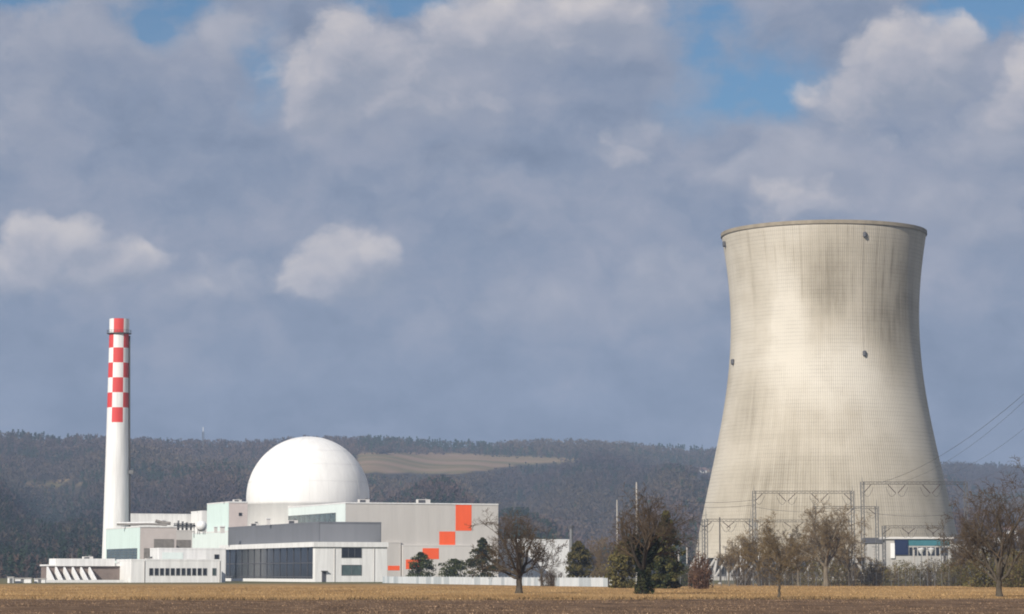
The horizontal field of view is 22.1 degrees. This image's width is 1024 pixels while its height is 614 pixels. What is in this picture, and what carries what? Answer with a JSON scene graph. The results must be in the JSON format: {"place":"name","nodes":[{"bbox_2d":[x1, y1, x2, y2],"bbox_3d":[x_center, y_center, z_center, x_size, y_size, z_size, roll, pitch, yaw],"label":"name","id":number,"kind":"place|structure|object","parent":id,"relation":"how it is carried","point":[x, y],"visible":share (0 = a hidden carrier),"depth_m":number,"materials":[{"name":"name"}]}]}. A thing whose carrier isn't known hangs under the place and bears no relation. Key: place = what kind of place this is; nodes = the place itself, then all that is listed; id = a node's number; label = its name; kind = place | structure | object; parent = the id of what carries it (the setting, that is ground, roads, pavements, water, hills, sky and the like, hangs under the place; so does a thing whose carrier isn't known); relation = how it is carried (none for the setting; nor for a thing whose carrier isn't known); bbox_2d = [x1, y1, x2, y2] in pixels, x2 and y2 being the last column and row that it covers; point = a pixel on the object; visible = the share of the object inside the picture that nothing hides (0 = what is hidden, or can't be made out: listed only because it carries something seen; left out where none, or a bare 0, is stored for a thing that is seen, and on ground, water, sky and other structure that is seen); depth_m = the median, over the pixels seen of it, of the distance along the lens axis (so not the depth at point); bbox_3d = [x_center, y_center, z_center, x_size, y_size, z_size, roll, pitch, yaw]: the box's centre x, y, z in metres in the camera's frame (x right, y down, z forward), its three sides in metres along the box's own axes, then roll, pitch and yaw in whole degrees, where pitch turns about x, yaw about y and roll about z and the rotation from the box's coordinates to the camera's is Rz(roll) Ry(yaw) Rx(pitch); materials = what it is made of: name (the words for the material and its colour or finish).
{"place":"outdoors","nodes":[
{"label":"outdoors","id":0,"kind":"place"},
{"bbox_2d":[155,520,170,524],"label":"roof pipe","id":1,"kind":"object","parent":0,"point":[163,522],"visible":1,"depth_m":886.72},
{"bbox_2d":[196,521,206,533],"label":"storage tank","id":2,"kind":"object","parent":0,"point":[201,526],"visible":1,"depth_m":920.58,"materials":[{"name":"metal"}]},
{"bbox_2d":[0,578,1023,613],"bbox_3d":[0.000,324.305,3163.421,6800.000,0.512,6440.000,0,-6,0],"label":"ground","id":3,"kind":"structure","parent":0,"point":[64,607],"depth_m":235.81,"materials":[{"name":"soil"}]},
{"bbox_2d":[7,577,13,582],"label":"shed","id":4,"kind":"structure","parent":3,"relation":"on","point":[10,579],"depth_m":755.96,"materials":[{"name":"white paint"}]},
{"bbox_2d":[14,578,31,582],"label":"shed","id":5,"kind":"structure","parent":3,"relation":"on","point":[23,580],"depth_m":761.04,"materials":[{"name":"white paint"}]},
{"bbox_2d":[34,578,46,582],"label":"shed","id":6,"kind":"structure","parent":3,"relation":"on","point":[39,580],"depth_m":765.95,"materials":[{"name":"white paint"}]},
{"bbox_2d":[40,559,128,582],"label":"buttress wing","id":7,"kind":"structure","parent":3,"relation":"on","point":[80,571],"depth_m":804.43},
{"bbox_2d":[102,318,133,558],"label":"chimney","id":8,"kind":"object","parent":3,"relation":"on","point":[117,498],"visible":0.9,"depth_m":997.09,"materials":[{"name":"white paint"}]},
{"bbox_2d":[105,526,176,562],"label":"mint block","id":9,"kind":"structure","parent":3,"relation":"on","point":[135,542],"depth_m":869.10,"materials":[{"name":"white paint"}]},
{"bbox_2d":[117,522,153,523],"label":"roof pipe","id":10,"kind":"object","parent":9,"relation":"on","point":[135,522],"visible":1,"depth_m":889.94,"materials":[{"name":"metal"}]},
{"bbox_2d":[117,523,166,525],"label":"roof pipe","id":11,"kind":"object","parent":9,"relation":"on","point":[135,524],"visible":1,"depth_m":882.86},
{"bbox_2d":[174,520,195,531],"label":"pipe rack","id":12,"kind":"object","parent":9,"relation":"on","point":[186,526],"visible":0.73,"depth_m":913.43,"materials":[{"name":"metal"}]},
{"bbox_2d":[131,513,190,529],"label":"white hall","id":13,"kind":"structure","parent":3,"relation":"on","point":[174,518],"depth_m":1086.49,"materials":[{"name":"paint"}]},
{"bbox_2d":[116,559,221,582],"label":"building","id":14,"kind":"structure","parent":3,"relation":"on","point":[165,570],"depth_m":801.13,"materials":[{"name":"white paint"}]},
{"bbox_2d":[154,568,158,574],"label":"window","id":15,"kind":"structure","parent":14,"relation":"in","point":[156,572],"depth_m":798.76,"materials":[{"name":"black glass"}]},
{"bbox_2d":[197,568,201,574],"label":"window","id":16,"kind":"structure","parent":14,"relation":"in","point":[199,570],"depth_m":803.65,"materials":[{"name":"black glass"}]},
{"bbox_2d":[176,530,192,547],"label":"equipment house","id":17,"kind":"structure","parent":3,"relation":"on","point":[183,538],"depth_m":902.74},
{"bbox_2d":[150,548,225,581],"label":"range","id":18,"kind":"structure","parent":3,"relation":"on","point":[187,553],"depth_m":822.84,"materials":[{"name":"white paint"}]},
{"bbox_2d":[191,511,206,532],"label":"white upper hall","id":19,"kind":"structure","parent":3,"relation":"on","point":[197,517],"depth_m":1078.45,"materials":[{"name":"paint"}]},
{"bbox_2d":[192,531,227,547],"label":"mint low block","id":20,"kind":"structure","parent":3,"relation":"on","point":[212,539],"depth_m":991.08,"materials":[{"name":"white paint"}]},
{"bbox_2d":[219,526,225,532],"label":"roof vent","id":21,"kind":"object","parent":20,"relation":"on","point":[222,529],"visible":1,"depth_m":941.12,"materials":[{"name":"metal"}]},
{"bbox_2d":[207,501,247,531],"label":"mint tower block","id":22,"kind":"structure","parent":3,"relation":"on","point":[230,514],"depth_m":984.95,"materials":[{"name":"white paint"}]},
{"bbox_2d":[219,542,387,581],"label":"office building","id":23,"kind":"structure","parent":3,"relation":"on","point":[324,562],"depth_m":855.17,"materials":[{"name":"white paint"}]},
{"bbox_2d":[228,522,380,544],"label":"grey block","id":24,"kind":"structure","parent":23,"relation":"on","point":[321,532],"depth_m":873.36,"materials":[{"name":"stone"}]},
{"bbox_2d":[287,519,297,523],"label":"air handling unit","id":25,"kind":"object","parent":24,"relation":"on","point":[292,521],"visible":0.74,"depth_m":922.84,"materials":[{"name":"metal"}]},
{"bbox_2d":[322,572,325,581],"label":"door","id":26,"kind":"structure","parent":23,"relation":"in","point":[323,573],"depth_m":846.55,"materials":[{"name":"metal"}]},
{"bbox_2d":[341,548,361,557],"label":"window","id":27,"kind":"structure","parent":23,"relation":"in","point":[345,552],"depth_m":850.69,"materials":[{"name":"blue glass"}]},
{"bbox_2d":[341,565,361,574],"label":"window","id":28,"kind":"structure","parent":23,"relation":"in","point":[345,569],"depth_m":850.28,"materials":[{"name":"teal glass"}]},
{"bbox_2d":[246,436,369,525],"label":"containment dome","id":29,"kind":"structure","parent":3,"relation":"on","point":[299,471],"depth_m":1020.10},
{"bbox_2d":[288,502,498,544],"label":"turbine hall","id":30,"kind":"structure","parent":3,"relation":"on","point":[423,523],"depth_m":959.49,"materials":[{"name":"white paint"}]},
{"bbox_2d":[358,498,369,501],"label":"air handling unit","id":31,"kind":"object","parent":30,"relation":"on","point":[364,500],"visible":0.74,"depth_m":983.51,"materials":[{"name":"metal"}]},
{"bbox_2d":[416,498,429,502],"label":"air handling unit","id":32,"kind":"object","parent":30,"relation":"on","point":[426,500],"visible":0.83,"depth_m":998.52,"materials":[{"name":"metal"}]},
{"bbox_2d":[387,542,400,576],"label":"hall annex","id":33,"kind":"object","parent":3,"relation":"on","point":[394,559],"visible":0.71,"depth_m":951.46,"materials":[{"name":"white paint"}]},
{"bbox_2d":[406,552,435,576],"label":"evergreen tree","id":34,"kind":"object","parent":3,"relation":"on","point":[420,562],"visible":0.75,"depth_m":740.42,"materials":[{"name":"green plant"}]},
{"bbox_2d":[401,545,497,576],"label":"hall annex","id":35,"kind":"object","parent":3,"relation":"on","point":[440,553],"visible":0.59,"depth_m":956.89,"materials":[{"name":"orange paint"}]},
{"bbox_2d":[438,558,466,576],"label":"evergreen tree","id":36,"kind":"object","parent":3,"relation":"on","point":[454,568],"visible":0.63,"depth_m":710.12,"materials":[{"name":"green plant"}]},
{"bbox_2d":[463,537,500,576],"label":"evergreen tree","id":37,"kind":"object","parent":3,"relation":"on","point":[481,546],"visible":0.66,"depth_m":685.75,"materials":[{"name":"green plant"}]},
{"bbox_2d":[383,576,611,586],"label":"panel fence","id":38,"kind":"object","parent":3,"relation":"on","point":[563,581],"visible":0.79,"depth_m":624.16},
{"bbox_2d":[464,508,556,592],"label":"bare tree","id":39,"kind":"object","parent":3,"relation":"on","point":[519,571],"visible":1,"depth_m":323.84,"materials":[{"name":"brown plant"}]},
{"bbox_2d":[0,598,1023,613],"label":"stubble","id":40,"kind":"object","parent":3,"relation":"on","point":[503,610],"visible":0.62,"depth_m":195.65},
{"bbox_2d":[4,595,1022,600],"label":"dead weeds","id":41,"kind":"object","parent":3,"relation":"on","point":[523,598],"visible":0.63,"depth_m":250.54,"materials":[{"name":"brown plant"}]},
{"bbox_2d":[498,539,568,577],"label":"white warehouse","id":42,"kind":"structure","parent":3,"relation":"on","point":[564,551],"depth_m":1013.00,"materials":[{"name":"paint"}]},
{"bbox_2d":[515,535,569,585],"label":"bare tree","id":43,"kind":"object","parent":3,"relation":"on","point":[548,558],"visible":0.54,"depth_m":576.78,"materials":[{"name":"brown plant"}]},
{"bbox_2d":[537,568,566,585],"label":"bush","id":44,"kind":"object","parent":3,"relation":"on","point":[551,575],"visible":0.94,"depth_m":571.39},
{"bbox_2d":[568,525,573,572],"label":"mast","id":45,"kind":"object","parent":3,"relation":"on","point":[570,527],"visible":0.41,"depth_m":776.58,"materials":[{"name":"metal"}]},
{"bbox_2d":[563,540,593,577],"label":"evergreen tree","id":46,"kind":"object","parent":3,"relation":"on","point":[574,568],"visible":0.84,"depth_m":596.29,"materials":[{"name":"green plant"}]},
{"bbox_2d":[577,536,614,571],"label":"bare tree","id":47,"kind":"object","parent":3,"relation":"on","point":[598,561],"visible":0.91,"depth_m":597.90,"materials":[{"name":"brown plant"}]},
{"bbox_2d":[589,563,613,577],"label":"bush","id":48,"kind":"object","parent":3,"relation":"on","point":[602,572],"visible":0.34,"depth_m":586.01,"materials":[{"name":"brown plant"}]},
{"bbox_2d":[616,500,617,545],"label":"mast","id":49,"kind":"object","parent":3,"relation":"on","point":[617,517],"visible":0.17,"depth_m":707.86,"materials":[{"name":"metal"}]},
{"bbox_2d":[603,541,636,587],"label":"evergreen bush","id":50,"kind":"object","parent":3,"relation":"on","point":[626,568],"visible":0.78,"depth_m":446.80,"materials":[{"name":"green plant"}]},
{"bbox_2d":[602,481,700,593],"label":"bare tree","id":51,"kind":"object","parent":3,"relation":"on","point":[640,553],"visible":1,"depth_m":311.15,"materials":[{"name":"brown plant"}]},
{"bbox_2d":[648,555,669,587],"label":"evergreen bush","id":52,"kind":"object","parent":3,"relation":"on","point":[655,582],"visible":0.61,"depth_m":437.00,"materials":[{"name":"green plant"}]},
{"bbox_2d":[651,510,685,588],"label":"evergreen tree","id":53,"kind":"object","parent":3,"relation":"on","point":[670,576],"visible":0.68,"depth_m":436.60,"materials":[{"name":"green plant"}]},
{"bbox_2d":[656,520,703,569],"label":"switchyard gantry","id":54,"kind":"object","parent":3,"relation":"on","point":[702,536],"visible":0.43,"depth_m":756.99,"materials":[{"name":"metal"}]},
{"bbox_2d":[677,565,692,585],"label":"bush","id":55,"kind":"object","parent":3,"relation":"on","point":[684,580],"visible":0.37,"depth_m":555.27,"materials":[{"name":"green plant"}]},
{"bbox_2d":[674,535,698,559],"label":"switchyard gantry","id":56,"kind":"object","parent":3,"relation":"on","point":[696,546],"visible":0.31,"depth_m":637.15,"materials":[{"name":"metal"}]},
{"bbox_2d":[688,548,712,588],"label":"bush","id":57,"kind":"object","parent":3,"relation":"on","point":[697,579],"visible":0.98,"depth_m":427.10,"materials":[{"name":"brown plant"}]},
{"bbox_2d":[718,517,720,583],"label":"mast","id":58,"kind":"object","parent":3,"relation":"on","point":[719,553],"visible":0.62,"depth_m":686.89,"materials":[{"name":"metal"}]},
{"bbox_2d":[724,547,726,584],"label":"bus support","id":59,"kind":"object","parent":3,"relation":"on","point":[724,574],"visible":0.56,"depth_m":646.44,"materials":[{"name":"metal"}]},
{"bbox_2d":[714,547,738,585],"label":"bare tree","id":60,"kind":"object","parent":3,"relation":"on","point":[729,557],"visible":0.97,"depth_m":596.59,"materials":[{"name":"brown plant"}]},
{"bbox_2d":[704,519,752,581],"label":"switchyard gantry","id":61,"kind":"object","parent":3,"relation":"on","point":[707,521],"visible":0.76,"depth_m":697.38,"materials":[{"name":"metal"}]},
{"bbox_2d":[722,528,760,584],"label":"bare tree","id":62,"kind":"object","parent":3,"relation":"on","point":[732,546],"visible":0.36,"depth_m":636.80,"materials":[{"name":"brown plant"}]},
{"bbox_2d":[731,563,755,584],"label":"bush","id":63,"kind":"object","parent":3,"relation":"on","point":[741,578],"visible":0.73,"depth_m":615.71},
{"bbox_2d":[735,524,779,585],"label":"bare tree","id":64,"kind":"object","parent":3,"relation":"on","point":[744,540],"visible":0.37,"depth_m":567.29,"materials":[{"name":"brown plant"}]},
{"bbox_2d":[752,561,782,585],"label":"bush","id":65,"kind":"object","parent":3,"relation":"on","point":[772,577],"visible":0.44,"depth_m":605.81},
{"bbox_2d":[760,560,779,581],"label":"transformer","id":66,"kind":"object","parent":3,"relation":"on","point":[768,571],"visible":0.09,"depth_m":756.21,"materials":[{"name":"metal"}]},
{"bbox_2d":[726,510,818,596],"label":"bare tree","id":67,"kind":"object","parent":3,"relation":"on","point":[764,556],"visible":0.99,"depth_m":268.92,"materials":[{"name":"brown plant"}]},
{"bbox_2d":[763,527,798,584],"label":"bare tree","id":68,"kind":"object","parent":3,"relation":"on","point":[778,550],"visible":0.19,"depth_m":646.36,"materials":[{"name":"brown plant"}]},
{"bbox_2d":[776,559,806,584],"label":"bush","id":69,"kind":"object","parent":3,"relation":"on","point":[789,577],"visible":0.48,"depth_m":610.26,"materials":[{"name":"brown plant"}]},
{"bbox_2d":[771,522,818,585],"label":"bare tree","id":70,"kind":"object","parent":3,"relation":"on","point":[796,536],"visible":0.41,"depth_m":596.32,"materials":[{"name":"brown plant"}]},
{"bbox_2d":[752,488,854,581],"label":"switchyard gantry","id":71,"kind":"object","parent":3,"relation":"on","point":[755,493],"visible":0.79,"depth_m":718.28,"materials":[{"name":"metal"}]},
{"bbox_2d":[642,496,750,502],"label":"power line","id":72,"kind":"object","parent":71,"relation":"attached to","point":[702,502],"visible":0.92,"depth_m":712.10,"materials":[{"name":"metal"}]},
{"bbox_2d":[754,520,852,582],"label":"switchyard gantry","id":73,"kind":"object","parent":3,"relation":"on","point":[786,530],"visible":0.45,"depth_m":787.23,"materials":[{"name":"metal"}]},
{"bbox_2d":[787,520,828,584],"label":"bare tree","id":74,"kind":"object","parent":3,"relation":"on","point":[812,548],"visible":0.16,"depth_m":656.47,"materials":[{"name":"brown plant"}]},
{"bbox_2d":[613,570,1010,586],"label":"wire fence","id":75,"kind":"object","parent":3,"relation":"on","point":[831,583],"visible":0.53,"depth_m":564.84,"materials":[{"name":"metal"}]},
{"bbox_2d":[681,220,956,579],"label":"cooling tower","id":76,"kind":"structure","parent":3,"relation":"on","point":[825,391],"depth_m":1066.90,"materials":[{"name":"concrete"}]},
{"bbox_2d":[781,495,856,585],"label":"bare tree","id":77,"kind":"object","parent":3,"relation":"on","point":[826,536],"visible":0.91,"depth_m":556.72,"materials":[{"name":"brown plant"}]},
{"bbox_2d":[798,555,847,585],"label":"bush","id":78,"kind":"object","parent":3,"relation":"on","point":[819,574],"visible":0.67,"depth_m":595.29,"materials":[{"name":"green plant"}]},
{"bbox_2d":[805,506,871,584],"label":"bare tree","id":79,"kind":"object","parent":3,"relation":"on","point":[858,524],"visible":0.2,"depth_m":646.23,"materials":[{"name":"brown plant"}]},
{"bbox_2d":[812,502,878,575],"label":"switchyard gantry","id":80,"kind":"object","parent":3,"relation":"on","point":[875,508],"visible":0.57,"depth_m":757.66,"materials":[{"name":"metal"}]},
{"bbox_2d":[839,561,860,585],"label":"bush","id":81,"kind":"object","parent":3,"relation":"on","point":[852,578],"visible":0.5,"depth_m":606.53,"materials":[{"name":"brown plant"}]},
{"bbox_2d":[832,531,871,585],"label":"bare tree","id":82,"kind":"object","parent":3,"relation":"on","point":[841,548],"visible":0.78,"depth_m":587.37,"materials":[{"name":"brown plant"}]},
{"bbox_2d":[856,558,891,585],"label":"bush","id":83,"kind":"object","parent":3,"relation":"on","point":[871,577],"visible":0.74,"depth_m":595.64,"materials":[{"name":"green plant"}]},
{"bbox_2d":[866,559,888,581],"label":"transformer","id":84,"kind":"object","parent":3,"relation":"on","point":[872,563],"visible":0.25,"depth_m":767.50,"materials":[{"name":"metal"}]},
{"bbox_2d":[882,559,922,585],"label":"bush","id":85,"kind":"object","parent":3,"relation":"on","point":[905,566],"visible":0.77,"depth_m":590.89,"materials":[{"name":"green plant"}]},
{"bbox_2d":[860,477,968,582],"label":"switchyard gantry","id":86,"kind":"object","parent":3,"relation":"on","point":[963,483],"visible":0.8,"depth_m":688.36,"materials":[{"name":"metal"}]},
{"bbox_2d":[883,394,1023,481],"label":"power line","id":87,"kind":"object","parent":86,"relation":"attached to","point":[961,442],"visible":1,"depth_m":566.26,"materials":[{"name":"metal"}]},
{"bbox_2d":[903,402,1022,481],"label":"power line","id":88,"kind":"object","parent":86,"relation":"attached to","point":[969,446],"visible":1,"depth_m":565.88,"materials":[{"name":"metal"}]},
{"bbox_2d":[882,525,947,574],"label":"switchyard gantry","id":89,"kind":"object","parent":3,"relation":"on","point":[911,537],"visible":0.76,"depth_m":736.99,"materials":[{"name":"metal"}]},
{"bbox_2d":[879,537,953,580],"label":"pump house","id":90,"kind":"structure","parent":3,"relation":"on","point":[899,548],"depth_m":980.54,"materials":[{"name":"concrete"}]},
{"bbox_2d":[918,548,924,570],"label":"yard lamp","id":91,"kind":"object","parent":3,"relation":"on","point":[920,550],"visible":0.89,"depth_m":895.52,"materials":[{"name":"metal"}]},
{"bbox_2d":[862,538,989,580],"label":"valve hall","id":92,"kind":"structure","parent":3,"relation":"on","point":[870,544],"depth_m":997.66,"materials":[{"name":"concrete"}]},
{"bbox_2d":[928,548,934,570],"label":"yard lamp","id":93,"kind":"object","parent":3,"relation":"on","point":[930,550],"visible":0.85,"depth_m":895.52,"materials":[{"name":"metal"}]},
{"bbox_2d":[914,557,952,585],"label":"bush","id":94,"kind":"object","parent":3,"relation":"on","point":[930,575],"visible":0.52,"depth_m":595.30,"materials":[{"name":"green plant"}]},
{"bbox_2d":[936,558,968,585],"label":"bush","id":95,"kind":"object","parent":3,"relation":"on","point":[957,580],"visible":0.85,"depth_m":585.57,"materials":[{"name":"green plant"}]},
{"bbox_2d":[940,535,978,570],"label":"bare tree","id":96,"kind":"object","parent":3,"relation":"on","point":[955,549],"visible":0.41,"depth_m":596.05,"materials":[{"name":"brown plant"}]},
{"bbox_2d":[940,535,989,569],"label":"switchyard gantry","id":97,"kind":"object","parent":3,"relation":"on","point":[943,550],"visible":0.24,"depth_m":796.46,"materials":[{"name":"metal"}]},
{"bbox_2d":[941,495,995,571],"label":"bare tree","id":98,"kind":"object","parent":3,"relation":"on","point":[957,543],"visible":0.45,"depth_m":477.90,"materials":[{"name":"brown plant"}]},
{"bbox_2d":[925,455,1023,596],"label":"bare tree","id":99,"kind":"object","parent":3,"relation":"on","point":[999,577],"visible":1,"depth_m":278.88,"materials":[{"name":"brown plant"}]},
{"bbox_2d":[962,552,995,586],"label":"bush","id":100,"kind":"object","parent":3,"relation":"on","point":[980,577],"visible":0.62,"depth_m":466.15,"materials":[{"name":"green plant"}]},
{"bbox_2d":[978,485,1023,586],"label":"bare tree","id":101,"kind":"object","parent":3,"relation":"on","point":[1019,544],"visible":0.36,"depth_m":467.20,"materials":[{"name":"brown plant"}]},
{"bbox_2d":[993,548,1023,587],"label":"bush","id":102,"kind":"object","parent":3,"relation":"on","point":[1014,580],"visible":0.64,"depth_m":456.11,"materials":[{"name":"green plant"}]},
{"bbox_2d":[0,440,1023,577],"bbox_3d":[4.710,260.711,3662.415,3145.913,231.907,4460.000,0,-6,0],"label":"hills","id":103,"kind":"structure","parent":0,"point":[454,464],"depth_m":3887.51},
{"bbox_2d":[0,429,1023,577],"bbox_3d":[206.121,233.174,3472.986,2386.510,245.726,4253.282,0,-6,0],"label":"hill forest","id":104,"kind":"object","parent":103,"relation":"on","point":[23,527],"visible":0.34,"depth_m":3265.46,"materials":[{"name":"plant"}]},
{"bbox_2d":[0,586,1023,599],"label":"dry grass","id":105,"kind":"structure","parent":0,"point":[468,591],"depth_m":362.27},
{"bbox_2d":[0,0,1023,469],"label":"sky","id":106,"kind":"structure","parent":0,"point":[488,221],"materials":[{"name":"blue"}]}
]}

